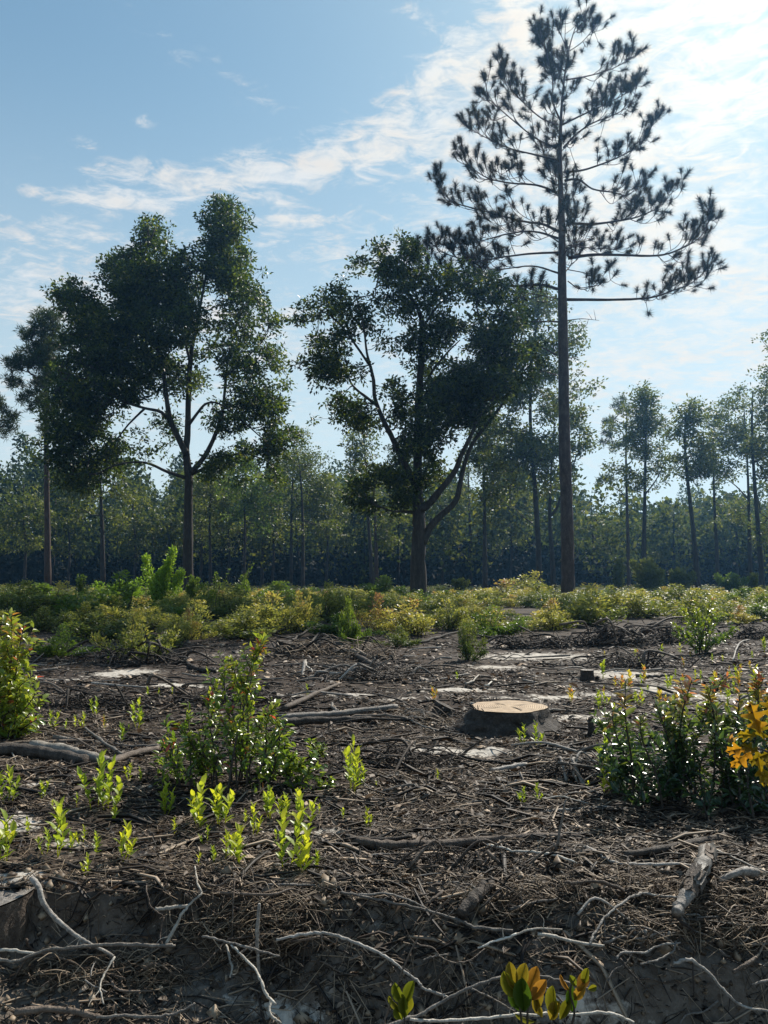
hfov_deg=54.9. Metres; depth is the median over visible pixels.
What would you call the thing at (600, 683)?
dead stick
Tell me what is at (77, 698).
stick drift
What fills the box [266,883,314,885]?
dead stick
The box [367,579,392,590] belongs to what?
young sapling
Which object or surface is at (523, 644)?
brush pile
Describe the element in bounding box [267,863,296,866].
dead stick
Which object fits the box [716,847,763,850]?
dead stick
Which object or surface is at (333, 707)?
dead stick
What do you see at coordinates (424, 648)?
dead stick
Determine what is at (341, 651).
dead log
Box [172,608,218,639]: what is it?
heath shrub
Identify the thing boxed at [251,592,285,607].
heath shrub
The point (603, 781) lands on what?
sprout
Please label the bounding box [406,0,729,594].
pine tree
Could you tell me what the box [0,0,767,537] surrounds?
sky
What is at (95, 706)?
sprout
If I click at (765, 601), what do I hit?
heath shrub
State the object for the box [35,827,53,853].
sprout
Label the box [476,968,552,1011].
dead stick
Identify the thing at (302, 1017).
soil clods
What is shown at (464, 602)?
heath shrub
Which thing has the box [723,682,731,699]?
sprout
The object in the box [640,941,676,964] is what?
dead stick
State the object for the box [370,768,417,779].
dead stick
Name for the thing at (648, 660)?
stick drift
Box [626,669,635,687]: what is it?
sprout
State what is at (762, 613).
heath shrub
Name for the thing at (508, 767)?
dead root
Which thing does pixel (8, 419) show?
pine tree
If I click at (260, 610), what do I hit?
heath shrub
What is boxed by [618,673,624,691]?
sprout
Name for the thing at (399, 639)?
heath shrub
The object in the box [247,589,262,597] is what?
heath shrub
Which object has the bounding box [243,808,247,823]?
sprout
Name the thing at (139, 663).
dead stick
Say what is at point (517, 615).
heath shrub
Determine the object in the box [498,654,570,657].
dead stick
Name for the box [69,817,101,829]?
dead stick
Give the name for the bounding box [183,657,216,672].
dead log
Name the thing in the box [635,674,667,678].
dead log
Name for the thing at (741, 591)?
heath shrub
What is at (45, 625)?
heath shrub
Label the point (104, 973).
dead twig
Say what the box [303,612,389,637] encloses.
heath shrub
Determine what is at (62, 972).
root tangle
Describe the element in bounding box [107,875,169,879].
dead stick
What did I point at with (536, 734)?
sprout
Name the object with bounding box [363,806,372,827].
sprout
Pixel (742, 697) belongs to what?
dead stick
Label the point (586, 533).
bushy tree
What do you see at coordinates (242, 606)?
heath shrub
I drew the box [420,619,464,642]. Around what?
dead branch
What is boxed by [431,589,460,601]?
heath shrub
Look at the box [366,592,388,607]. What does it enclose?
heath shrub
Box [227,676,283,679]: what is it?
dead stick
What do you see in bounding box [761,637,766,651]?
sprout
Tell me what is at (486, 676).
dead stick
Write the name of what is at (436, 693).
sprout
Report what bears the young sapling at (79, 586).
on the ground
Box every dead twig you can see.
[30,724,100,751]
[84,979,111,991]
[88,956,114,1005]
[142,698,181,719]
[145,885,162,916]
[202,935,279,956]
[362,853,422,857]
[382,783,433,795]
[399,713,458,733]
[471,988,514,1011]
[751,979,767,984]
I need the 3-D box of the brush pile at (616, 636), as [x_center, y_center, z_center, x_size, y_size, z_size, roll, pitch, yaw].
[3.976,1.820,11.363,2.870,0.466,0.878,3,-6,-31]
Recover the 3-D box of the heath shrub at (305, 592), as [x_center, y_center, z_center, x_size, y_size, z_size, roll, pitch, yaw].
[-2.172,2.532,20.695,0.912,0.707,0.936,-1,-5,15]
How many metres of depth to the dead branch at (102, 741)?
4.45 m
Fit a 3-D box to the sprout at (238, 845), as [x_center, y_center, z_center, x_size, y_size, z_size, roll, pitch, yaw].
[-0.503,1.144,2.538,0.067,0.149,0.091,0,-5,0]
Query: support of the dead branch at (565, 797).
on the ground
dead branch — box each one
[0,811,40,815]
[0,936,174,962]
[0,948,33,953]
[13,769,45,775]
[64,861,174,873]
[84,727,123,753]
[91,682,145,687]
[96,1002,195,1018]
[115,743,160,747]
[122,850,202,864]
[231,944,275,1004]
[272,660,356,665]
[281,682,341,710]
[288,623,321,641]
[340,891,512,931]
[358,892,427,908]
[361,747,510,763]
[372,692,424,716]
[389,975,587,1023]
[409,1007,633,1022]
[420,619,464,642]
[425,890,443,904]
[487,837,576,863]
[542,795,587,803]
[549,708,576,711]
[566,834,602,844]
[584,845,691,866]
[718,800,760,814]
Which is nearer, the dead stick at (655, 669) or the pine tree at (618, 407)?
the dead stick at (655, 669)
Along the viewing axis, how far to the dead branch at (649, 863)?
2.50 m
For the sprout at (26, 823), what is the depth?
2.96 m
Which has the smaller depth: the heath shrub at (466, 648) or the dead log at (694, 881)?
the dead log at (694, 881)
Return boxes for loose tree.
[469,280,607,582]
[525,388,600,588]
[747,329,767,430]
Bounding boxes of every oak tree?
[23,188,305,591]
[283,227,553,599]
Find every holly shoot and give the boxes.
[276,745,335,792]
[304,738,327,759]
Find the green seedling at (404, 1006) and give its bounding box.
[388,981,414,1023]
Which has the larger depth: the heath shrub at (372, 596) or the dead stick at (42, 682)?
the heath shrub at (372, 596)
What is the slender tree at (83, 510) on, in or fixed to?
on the ground
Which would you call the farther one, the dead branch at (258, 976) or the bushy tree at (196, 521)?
the bushy tree at (196, 521)
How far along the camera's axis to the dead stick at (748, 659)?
8.91 m
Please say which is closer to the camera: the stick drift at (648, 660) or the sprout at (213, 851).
the sprout at (213, 851)
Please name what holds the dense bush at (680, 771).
on the ground
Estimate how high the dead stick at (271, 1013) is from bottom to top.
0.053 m
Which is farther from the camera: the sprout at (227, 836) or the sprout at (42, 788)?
the sprout at (42, 788)
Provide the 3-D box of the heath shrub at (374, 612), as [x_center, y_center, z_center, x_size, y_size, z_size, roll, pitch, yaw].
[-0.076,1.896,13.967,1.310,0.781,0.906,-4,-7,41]
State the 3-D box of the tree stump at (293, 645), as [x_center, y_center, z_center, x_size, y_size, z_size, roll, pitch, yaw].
[-1.275,1.795,9.689,0.404,0.247,0.410,0,-5,0]
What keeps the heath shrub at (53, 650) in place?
on the ground
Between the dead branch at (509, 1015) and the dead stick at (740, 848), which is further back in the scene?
the dead stick at (740, 848)
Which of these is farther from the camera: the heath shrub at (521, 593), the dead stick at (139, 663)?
the heath shrub at (521, 593)
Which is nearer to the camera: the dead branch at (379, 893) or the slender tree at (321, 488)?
the dead branch at (379, 893)
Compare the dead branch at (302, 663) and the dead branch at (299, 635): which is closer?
the dead branch at (302, 663)
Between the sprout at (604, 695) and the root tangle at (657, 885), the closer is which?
the root tangle at (657, 885)
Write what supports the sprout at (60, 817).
on the ground
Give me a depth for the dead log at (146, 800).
3.34 m
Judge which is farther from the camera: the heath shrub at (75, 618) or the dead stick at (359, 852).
the heath shrub at (75, 618)
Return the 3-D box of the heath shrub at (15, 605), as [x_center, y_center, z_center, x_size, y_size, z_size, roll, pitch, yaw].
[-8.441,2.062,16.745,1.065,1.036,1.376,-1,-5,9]
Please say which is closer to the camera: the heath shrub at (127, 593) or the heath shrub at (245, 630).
the heath shrub at (245, 630)
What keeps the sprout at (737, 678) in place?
on the ground
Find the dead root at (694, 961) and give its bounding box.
[673,957,767,1011]
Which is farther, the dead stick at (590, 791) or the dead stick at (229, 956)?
the dead stick at (590, 791)
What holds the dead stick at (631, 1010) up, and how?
on the ground
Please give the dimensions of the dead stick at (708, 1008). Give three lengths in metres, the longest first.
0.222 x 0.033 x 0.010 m
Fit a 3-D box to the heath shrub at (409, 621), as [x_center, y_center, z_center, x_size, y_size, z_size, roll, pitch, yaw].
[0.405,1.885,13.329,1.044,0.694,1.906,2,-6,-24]
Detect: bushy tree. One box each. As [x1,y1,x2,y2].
[0,484,62,579]
[50,490,95,587]
[104,483,169,579]
[138,494,183,563]
[176,498,224,587]
[200,487,252,586]
[237,472,303,584]
[293,468,356,586]
[330,480,381,586]
[425,478,471,585]
[480,474,534,585]
[558,499,625,585]
[634,498,697,573]
[704,495,764,578]
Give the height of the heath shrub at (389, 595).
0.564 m
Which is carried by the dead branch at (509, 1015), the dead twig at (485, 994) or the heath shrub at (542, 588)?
the dead twig at (485, 994)
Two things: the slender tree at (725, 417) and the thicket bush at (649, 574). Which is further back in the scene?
the slender tree at (725, 417)
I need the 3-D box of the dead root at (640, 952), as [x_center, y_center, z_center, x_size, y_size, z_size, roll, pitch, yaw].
[0.771,1.277,2.154,0.215,0.023,0.053,0,-5,-4]
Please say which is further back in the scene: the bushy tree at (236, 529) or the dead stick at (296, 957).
the bushy tree at (236, 529)
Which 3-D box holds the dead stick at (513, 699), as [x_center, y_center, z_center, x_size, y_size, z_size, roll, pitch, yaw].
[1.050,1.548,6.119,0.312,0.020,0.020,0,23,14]
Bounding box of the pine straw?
[0,713,767,1023]
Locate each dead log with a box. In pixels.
[0,742,88,763]
[1,739,94,743]
[29,740,109,761]
[120,799,160,802]
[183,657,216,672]
[275,716,371,726]
[279,704,398,717]
[334,641,381,667]
[334,649,366,655]
[344,833,411,840]
[346,832,562,850]
[349,713,417,721]
[540,805,612,812]
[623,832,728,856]
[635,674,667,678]
[671,842,717,916]
[717,866,759,882]
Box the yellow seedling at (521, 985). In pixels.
[500,961,596,1023]
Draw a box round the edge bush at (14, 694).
[0,607,50,741]
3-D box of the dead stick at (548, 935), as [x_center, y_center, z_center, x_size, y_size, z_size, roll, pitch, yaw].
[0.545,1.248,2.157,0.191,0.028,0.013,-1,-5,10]
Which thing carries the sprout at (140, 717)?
on the ground
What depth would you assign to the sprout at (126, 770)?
3.64 m
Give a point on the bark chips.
(380, 808)
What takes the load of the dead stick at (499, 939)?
on the ground
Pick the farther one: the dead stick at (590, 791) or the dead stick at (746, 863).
the dead stick at (590, 791)
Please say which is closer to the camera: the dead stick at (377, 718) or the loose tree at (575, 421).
the dead stick at (377, 718)
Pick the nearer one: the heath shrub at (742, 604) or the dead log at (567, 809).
the dead log at (567, 809)
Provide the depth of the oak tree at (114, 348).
37.72 m
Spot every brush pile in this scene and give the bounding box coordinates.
[483,625,603,649]
[559,614,711,647]
[709,619,767,639]
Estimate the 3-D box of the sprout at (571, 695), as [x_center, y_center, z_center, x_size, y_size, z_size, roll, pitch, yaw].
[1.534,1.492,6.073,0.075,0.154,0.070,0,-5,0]
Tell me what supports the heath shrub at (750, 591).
on the ground
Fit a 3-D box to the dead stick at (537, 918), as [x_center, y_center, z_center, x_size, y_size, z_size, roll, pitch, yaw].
[0.505,1.239,2.251,0.256,0.054,0.019,7,36,14]
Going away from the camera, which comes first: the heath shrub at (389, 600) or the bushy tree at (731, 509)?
the heath shrub at (389, 600)
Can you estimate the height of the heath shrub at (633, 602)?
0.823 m
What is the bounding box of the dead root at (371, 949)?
[276,931,452,996]
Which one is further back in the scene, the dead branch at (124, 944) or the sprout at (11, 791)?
the sprout at (11, 791)
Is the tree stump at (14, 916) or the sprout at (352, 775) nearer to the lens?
the tree stump at (14, 916)
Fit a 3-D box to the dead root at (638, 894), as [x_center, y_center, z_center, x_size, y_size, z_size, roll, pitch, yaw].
[0.700,1.235,2.240,0.293,0.093,0.036,5,-7,-45]
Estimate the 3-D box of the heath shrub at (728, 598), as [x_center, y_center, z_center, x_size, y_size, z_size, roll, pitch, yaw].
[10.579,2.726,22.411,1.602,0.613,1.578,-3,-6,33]
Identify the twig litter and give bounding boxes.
[0,631,767,1023]
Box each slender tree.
[57,456,140,589]
[178,471,239,586]
[214,445,289,584]
[254,425,337,585]
[270,445,347,588]
[322,429,383,585]
[359,455,412,583]
[380,446,412,584]
[452,409,521,588]
[452,445,488,586]
[598,380,677,567]
[655,393,728,587]
[696,400,740,587]
[713,390,767,587]
[730,380,767,588]
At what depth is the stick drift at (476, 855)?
2.56 m
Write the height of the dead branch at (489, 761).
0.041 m
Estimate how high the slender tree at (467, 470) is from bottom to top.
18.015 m
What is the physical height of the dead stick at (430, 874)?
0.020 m
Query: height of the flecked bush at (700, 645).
0.775 m
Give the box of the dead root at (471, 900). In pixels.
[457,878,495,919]
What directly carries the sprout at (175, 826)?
on the ground
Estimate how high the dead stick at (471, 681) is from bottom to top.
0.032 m
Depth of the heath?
49.68 m
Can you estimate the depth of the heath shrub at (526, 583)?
33.44 m
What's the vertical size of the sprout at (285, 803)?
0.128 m
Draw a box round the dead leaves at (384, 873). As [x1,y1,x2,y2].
[0,639,767,1023]
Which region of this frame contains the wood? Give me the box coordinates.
[0,429,767,587]
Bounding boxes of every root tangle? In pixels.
[0,937,212,997]
[147,859,343,985]
[240,633,406,662]
[379,702,456,726]
[440,862,606,931]
[562,852,767,929]
[574,896,767,970]
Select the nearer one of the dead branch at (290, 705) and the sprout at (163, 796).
the sprout at (163, 796)
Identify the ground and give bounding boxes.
[0,585,767,1023]
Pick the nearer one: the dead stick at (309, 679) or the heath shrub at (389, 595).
the dead stick at (309, 679)
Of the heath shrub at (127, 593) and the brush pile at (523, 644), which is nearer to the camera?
the brush pile at (523, 644)
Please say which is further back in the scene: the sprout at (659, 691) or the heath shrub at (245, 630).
the heath shrub at (245, 630)
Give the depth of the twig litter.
2.95 m
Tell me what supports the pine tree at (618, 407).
on the ground
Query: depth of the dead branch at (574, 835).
2.74 m
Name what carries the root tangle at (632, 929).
on the ground
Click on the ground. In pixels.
(678, 1003)
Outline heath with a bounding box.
[0,583,767,598]
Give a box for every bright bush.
[141,545,185,604]
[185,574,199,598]
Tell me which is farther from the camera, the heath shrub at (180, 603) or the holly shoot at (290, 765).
the heath shrub at (180, 603)
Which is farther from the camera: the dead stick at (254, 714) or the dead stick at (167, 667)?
the dead stick at (167, 667)
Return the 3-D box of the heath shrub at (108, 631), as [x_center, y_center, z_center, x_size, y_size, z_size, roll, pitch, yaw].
[-4.709,1.883,12.090,1.487,0.510,1.922,0,-5,-4]
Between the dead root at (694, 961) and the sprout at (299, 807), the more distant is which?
the sprout at (299, 807)
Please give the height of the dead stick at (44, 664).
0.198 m
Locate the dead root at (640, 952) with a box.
[613,942,680,958]
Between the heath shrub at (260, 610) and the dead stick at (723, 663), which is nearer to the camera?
the dead stick at (723, 663)
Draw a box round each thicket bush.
[451,577,470,593]
[611,557,625,590]
[628,557,667,591]
[667,567,697,589]
[713,572,750,592]
[746,572,758,588]
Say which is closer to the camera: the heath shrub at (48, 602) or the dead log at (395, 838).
the dead log at (395, 838)
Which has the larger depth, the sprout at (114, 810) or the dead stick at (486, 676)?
the dead stick at (486, 676)
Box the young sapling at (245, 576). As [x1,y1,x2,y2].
[234,563,254,595]
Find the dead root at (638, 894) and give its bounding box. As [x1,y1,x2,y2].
[589,892,641,945]
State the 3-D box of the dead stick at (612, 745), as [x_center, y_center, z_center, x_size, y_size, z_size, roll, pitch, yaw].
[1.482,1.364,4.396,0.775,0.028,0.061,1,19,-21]
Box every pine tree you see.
[0,305,73,584]
[0,395,23,441]
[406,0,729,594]
[593,393,641,587]
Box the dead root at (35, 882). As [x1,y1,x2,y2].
[29,876,113,957]
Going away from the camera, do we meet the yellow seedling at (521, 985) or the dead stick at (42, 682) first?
the yellow seedling at (521, 985)
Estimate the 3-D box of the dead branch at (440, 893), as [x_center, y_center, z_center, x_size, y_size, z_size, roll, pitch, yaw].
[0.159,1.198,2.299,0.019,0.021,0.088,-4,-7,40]
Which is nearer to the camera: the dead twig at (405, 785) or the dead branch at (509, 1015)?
the dead branch at (509, 1015)
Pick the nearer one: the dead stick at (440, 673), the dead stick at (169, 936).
the dead stick at (169, 936)
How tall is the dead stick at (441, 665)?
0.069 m
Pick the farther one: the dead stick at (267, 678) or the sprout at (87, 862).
the dead stick at (267, 678)
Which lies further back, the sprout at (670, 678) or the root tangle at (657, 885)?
the sprout at (670, 678)
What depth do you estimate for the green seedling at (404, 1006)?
1.91 m
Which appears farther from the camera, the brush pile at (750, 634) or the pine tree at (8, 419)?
the pine tree at (8, 419)
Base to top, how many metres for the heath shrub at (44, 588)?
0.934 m
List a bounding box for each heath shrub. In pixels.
[0,581,38,618]
[0,609,26,629]
[1,579,70,619]
[2,582,85,601]
[7,606,72,632]
[25,580,83,618]
[29,622,100,657]
[47,569,202,620]
[48,611,152,642]
[56,600,112,628]
[57,595,166,622]
[74,591,90,602]
[89,607,183,659]
[94,595,177,631]
[133,598,176,611]
[140,604,201,621]
[146,613,193,648]
[150,599,246,635]
[152,589,192,605]
[164,580,218,604]
[167,594,213,617]
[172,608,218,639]
[190,581,254,618]
[199,608,288,639]
[220,604,254,630]
[228,580,267,604]
[231,590,264,604]
[233,590,299,633]
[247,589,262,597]
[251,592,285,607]
[255,596,320,616]
[257,581,325,596]
[275,600,320,627]
[278,589,322,632]
[281,590,293,598]
[294,579,361,622]
[294,590,318,603]
[301,596,358,618]
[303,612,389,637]
[324,591,378,616]
[336,595,371,646]
[347,592,397,631]
[348,590,369,598]
[353,574,431,595]
[358,591,393,610]
[364,594,394,602]
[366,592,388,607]
[369,598,439,635]
[373,624,423,647]
[379,592,396,600]
[383,596,425,609]
[387,596,424,613]
[392,587,411,604]
[395,593,440,607]
[396,589,429,603]
[415,598,468,630]
[420,592,468,615]
[421,591,459,610]
[424,599,484,617]
[426,603,470,619]
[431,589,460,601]
[443,602,532,620]
[452,589,483,599]
[455,609,547,632]
[456,613,489,660]
[458,591,505,609]
[463,604,532,637]
[464,606,509,625]
[473,590,508,607]
[474,579,533,600]
[501,570,555,593]
[501,594,522,606]
[502,599,584,625]
[514,591,547,607]
[516,587,533,598]
[528,598,582,630]
[531,587,555,597]
[535,590,557,602]
[539,594,584,609]
[558,591,591,602]
[559,592,605,612]
[561,583,629,626]
[583,584,643,601]
[606,588,682,618]
[614,590,662,610]
[645,583,708,607]
[647,586,666,594]
[651,587,740,624]
[652,602,691,618]
[675,593,766,615]
[680,590,726,603]
[705,588,728,597]
[709,587,748,598]
[714,601,752,610]
[716,593,751,607]
[716,605,761,623]
[728,587,753,597]
[729,587,766,606]
[732,588,750,600]
[733,593,767,613]
[741,604,767,620]
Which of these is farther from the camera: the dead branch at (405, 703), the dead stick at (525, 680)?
the dead stick at (525, 680)
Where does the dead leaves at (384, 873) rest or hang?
on the ground
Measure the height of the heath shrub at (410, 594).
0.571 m
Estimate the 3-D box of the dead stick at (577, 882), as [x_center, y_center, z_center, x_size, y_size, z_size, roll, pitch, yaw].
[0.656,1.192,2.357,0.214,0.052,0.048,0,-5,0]
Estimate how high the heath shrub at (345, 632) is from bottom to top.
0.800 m
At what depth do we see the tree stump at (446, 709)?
5.46 m
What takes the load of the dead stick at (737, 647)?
on the ground
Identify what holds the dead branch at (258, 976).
on the ground
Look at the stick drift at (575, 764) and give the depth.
3.66 m
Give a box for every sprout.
[0,764,21,800]
[0,808,18,860]
[24,816,32,830]
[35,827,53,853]
[38,780,49,797]
[46,796,71,857]
[48,710,60,728]
[68,831,76,851]
[76,824,87,843]
[77,749,115,809]
[78,711,85,725]
[80,852,91,874]
[89,696,98,713]
[90,762,122,810]
[92,830,101,853]
[111,803,118,817]
[113,819,138,861]
[119,722,126,740]
[122,762,133,780]
[127,697,144,727]
[156,780,175,814]
[171,817,177,833]
[186,773,207,826]
[198,824,210,844]
[206,783,234,826]
[210,844,217,860]
[221,829,235,860]
[227,822,247,863]
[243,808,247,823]
[247,801,263,835]
[262,784,276,818]
[273,806,303,869]
[274,792,291,817]
[290,790,317,831]
[293,826,312,869]
[311,849,320,867]
[342,734,362,791]
[358,761,366,785]
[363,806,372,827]
[430,685,437,698]
[516,722,527,741]
[517,786,525,801]
[532,720,543,744]
[533,782,542,799]
[566,686,575,700]
[593,689,600,708]
[595,729,610,761]
[597,757,615,792]
[599,659,605,678]
[601,690,610,706]
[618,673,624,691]
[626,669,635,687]
[634,687,644,704]
[641,664,646,680]
[656,689,663,702]
[663,673,672,687]
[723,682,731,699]
[727,664,737,678]
[735,670,741,685]
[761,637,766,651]
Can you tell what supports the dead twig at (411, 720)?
on the ground
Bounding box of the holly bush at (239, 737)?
[149,632,296,794]
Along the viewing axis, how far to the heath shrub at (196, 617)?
13.40 m
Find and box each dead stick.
[0,977,33,981]
[1,653,74,666]
[1,816,31,828]
[14,1005,99,1019]
[21,667,57,671]
[31,681,64,691]
[37,678,61,680]
[39,794,90,803]
[52,735,180,742]
[67,686,108,688]
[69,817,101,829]
[106,660,171,669]
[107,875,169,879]
[141,665,185,668]
[151,753,227,759]
[155,904,187,911]
[156,866,201,943]
[159,917,164,943]
[167,989,225,1004]
[182,673,212,678]
[225,944,238,977]
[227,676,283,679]
[246,712,290,715]
[255,903,261,977]
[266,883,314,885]
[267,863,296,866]
[268,1001,281,1023]
[278,680,352,696]
[293,955,357,975]
[297,674,383,682]
[317,656,352,658]
[328,723,374,730]
[330,702,338,710]
[333,717,454,723]
[337,838,377,857]
[342,682,374,685]
[351,875,390,915]
[368,1008,391,1022]
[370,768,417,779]
[372,736,463,741]
[383,689,435,690]
[383,863,468,1023]
[390,805,445,813]
[403,671,466,673]
[407,647,441,650]
[407,873,446,877]
[409,673,469,683]
[409,881,458,886]
[416,664,486,667]
[416,969,455,1023]
[422,954,446,961]
[423,675,497,678]
[429,657,451,662]
[465,674,479,684]
[476,745,512,756]
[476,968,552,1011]
[477,924,516,948]
[479,654,526,660]
[488,649,533,657]
[492,697,529,701]
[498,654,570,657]
[508,906,578,931]
[508,912,562,944]
[509,882,556,910]
[511,741,589,753]
[523,679,589,682]
[537,932,604,946]
[544,891,608,927]
[546,738,690,752]
[546,987,571,1012]
[554,799,566,850]
[557,666,584,670]
[558,879,624,894]
[561,787,595,798]
[570,668,661,672]
[579,682,649,687]
[579,735,662,750]
[607,942,635,981]
[613,687,672,695]
[619,958,658,999]
[622,819,665,833]
[626,996,631,1023]
[631,683,696,691]
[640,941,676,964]
[652,725,662,730]
[657,686,747,694]
[669,910,696,932]
[679,1000,718,1023]
[711,662,767,666]
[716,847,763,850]
[716,860,753,885]
[717,849,767,872]
[730,659,764,661]
[732,639,750,660]
[732,956,757,973]
[733,693,751,703]
[748,942,767,945]
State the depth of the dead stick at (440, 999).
2.11 m
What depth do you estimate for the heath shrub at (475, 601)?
20.39 m
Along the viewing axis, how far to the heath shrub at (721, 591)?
29.12 m
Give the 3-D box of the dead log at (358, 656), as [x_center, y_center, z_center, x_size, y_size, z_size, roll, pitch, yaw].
[-0.477,1.858,9.921,0.340,0.115,3.240,1,-5,-15]
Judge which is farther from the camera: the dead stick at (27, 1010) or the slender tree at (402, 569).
the slender tree at (402, 569)
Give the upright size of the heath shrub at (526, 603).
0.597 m
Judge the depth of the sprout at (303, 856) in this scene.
2.52 m
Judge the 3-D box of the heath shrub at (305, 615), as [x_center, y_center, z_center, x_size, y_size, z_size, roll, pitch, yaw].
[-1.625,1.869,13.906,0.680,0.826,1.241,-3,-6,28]
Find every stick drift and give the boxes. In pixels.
[27,683,168,710]
[54,639,216,667]
[143,673,297,706]
[301,656,440,683]
[326,736,487,773]
[371,836,556,872]
[512,743,617,785]
[549,645,703,670]
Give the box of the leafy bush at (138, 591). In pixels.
[90,576,144,600]
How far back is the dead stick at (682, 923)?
2.22 m
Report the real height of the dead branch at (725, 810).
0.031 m
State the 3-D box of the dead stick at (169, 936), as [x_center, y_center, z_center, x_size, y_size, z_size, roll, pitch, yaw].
[-0.603,1.233,2.319,0.111,0.151,0.260,-1,-5,12]
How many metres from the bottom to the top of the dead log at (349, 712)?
0.063 m
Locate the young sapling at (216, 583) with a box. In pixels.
[212,568,230,594]
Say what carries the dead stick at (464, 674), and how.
on the ground
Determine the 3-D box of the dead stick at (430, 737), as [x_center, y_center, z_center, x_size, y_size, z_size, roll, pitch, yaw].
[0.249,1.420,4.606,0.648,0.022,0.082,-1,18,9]
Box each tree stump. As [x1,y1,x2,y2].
[0,887,34,963]
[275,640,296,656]
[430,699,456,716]
[439,695,563,739]
[580,669,594,681]
[588,716,594,736]
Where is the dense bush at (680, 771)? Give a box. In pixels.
[590,667,767,819]
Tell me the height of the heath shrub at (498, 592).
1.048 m
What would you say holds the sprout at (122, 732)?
on the ground
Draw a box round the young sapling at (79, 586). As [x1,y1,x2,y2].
[74,574,86,598]
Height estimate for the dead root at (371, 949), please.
0.124 m
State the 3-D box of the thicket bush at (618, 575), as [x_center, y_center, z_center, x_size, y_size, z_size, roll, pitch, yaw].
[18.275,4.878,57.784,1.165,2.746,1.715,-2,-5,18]
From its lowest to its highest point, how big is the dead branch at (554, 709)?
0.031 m
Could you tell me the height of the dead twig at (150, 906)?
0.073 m
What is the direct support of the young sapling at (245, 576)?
on the ground
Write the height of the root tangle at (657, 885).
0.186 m
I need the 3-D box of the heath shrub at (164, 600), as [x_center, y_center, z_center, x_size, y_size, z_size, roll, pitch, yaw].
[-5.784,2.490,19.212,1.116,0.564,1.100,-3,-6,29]
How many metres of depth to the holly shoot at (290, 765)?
3.54 m
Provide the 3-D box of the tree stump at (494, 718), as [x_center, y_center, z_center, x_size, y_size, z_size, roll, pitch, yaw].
[0.818,1.379,4.937,0.942,0.238,0.970,4,-7,-38]
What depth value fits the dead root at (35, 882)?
2.28 m
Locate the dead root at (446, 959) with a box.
[416,943,484,963]
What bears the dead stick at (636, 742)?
on the ground
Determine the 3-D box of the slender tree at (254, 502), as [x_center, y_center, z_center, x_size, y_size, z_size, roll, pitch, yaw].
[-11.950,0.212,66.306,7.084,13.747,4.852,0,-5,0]
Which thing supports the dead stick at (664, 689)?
on the ground
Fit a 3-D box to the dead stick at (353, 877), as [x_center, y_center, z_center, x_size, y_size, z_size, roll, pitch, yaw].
[-0.042,1.208,2.335,0.190,0.010,0.019,27,-4,38]
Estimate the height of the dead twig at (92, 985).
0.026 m
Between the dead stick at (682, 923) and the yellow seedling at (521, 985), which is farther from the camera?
the dead stick at (682, 923)
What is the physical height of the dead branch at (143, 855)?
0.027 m
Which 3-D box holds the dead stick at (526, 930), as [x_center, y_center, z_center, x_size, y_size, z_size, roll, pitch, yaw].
[0.444,1.225,2.179,0.168,0.099,0.011,1,-5,-8]
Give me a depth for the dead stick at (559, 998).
1.96 m
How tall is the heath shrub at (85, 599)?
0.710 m
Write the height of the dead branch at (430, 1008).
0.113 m
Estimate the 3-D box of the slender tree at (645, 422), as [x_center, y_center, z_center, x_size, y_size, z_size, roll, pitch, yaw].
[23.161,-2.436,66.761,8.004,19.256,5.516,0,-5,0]
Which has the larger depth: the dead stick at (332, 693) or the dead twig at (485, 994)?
the dead stick at (332, 693)
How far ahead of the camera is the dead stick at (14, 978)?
2.17 m
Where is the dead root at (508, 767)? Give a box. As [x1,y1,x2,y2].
[489,762,526,770]
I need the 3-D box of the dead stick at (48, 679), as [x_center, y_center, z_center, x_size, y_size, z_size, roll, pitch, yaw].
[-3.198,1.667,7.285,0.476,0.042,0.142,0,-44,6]
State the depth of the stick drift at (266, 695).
5.93 m
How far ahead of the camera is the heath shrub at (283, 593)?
28.50 m
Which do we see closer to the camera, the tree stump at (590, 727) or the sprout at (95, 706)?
the tree stump at (590, 727)
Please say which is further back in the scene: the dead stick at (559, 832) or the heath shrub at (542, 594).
the heath shrub at (542, 594)
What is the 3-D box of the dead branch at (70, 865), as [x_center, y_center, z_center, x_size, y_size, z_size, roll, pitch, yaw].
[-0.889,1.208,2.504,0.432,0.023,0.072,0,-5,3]
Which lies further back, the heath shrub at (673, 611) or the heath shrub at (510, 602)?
the heath shrub at (510, 602)
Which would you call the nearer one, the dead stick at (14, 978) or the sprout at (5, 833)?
the dead stick at (14, 978)
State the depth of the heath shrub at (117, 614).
14.05 m
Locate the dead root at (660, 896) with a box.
[642,892,677,898]
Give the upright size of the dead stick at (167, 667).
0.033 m
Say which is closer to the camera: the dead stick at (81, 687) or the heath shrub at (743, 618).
the dead stick at (81, 687)
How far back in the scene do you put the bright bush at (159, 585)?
23.82 m
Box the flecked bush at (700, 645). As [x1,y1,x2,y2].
[671,597,739,653]
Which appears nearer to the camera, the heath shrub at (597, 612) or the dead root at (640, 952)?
the dead root at (640, 952)
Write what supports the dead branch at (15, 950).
on the dead branch at (124, 944)
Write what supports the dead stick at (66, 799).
on the ground
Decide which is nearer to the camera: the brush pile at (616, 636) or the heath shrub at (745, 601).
the brush pile at (616, 636)
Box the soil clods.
[0,855,767,1023]
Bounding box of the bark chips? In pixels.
[0,636,767,1023]
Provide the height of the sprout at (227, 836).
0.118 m
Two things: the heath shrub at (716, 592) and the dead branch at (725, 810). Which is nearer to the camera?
the dead branch at (725, 810)
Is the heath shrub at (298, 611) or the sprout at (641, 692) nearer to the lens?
the sprout at (641, 692)
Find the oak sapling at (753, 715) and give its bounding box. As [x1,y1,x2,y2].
[725,697,767,786]

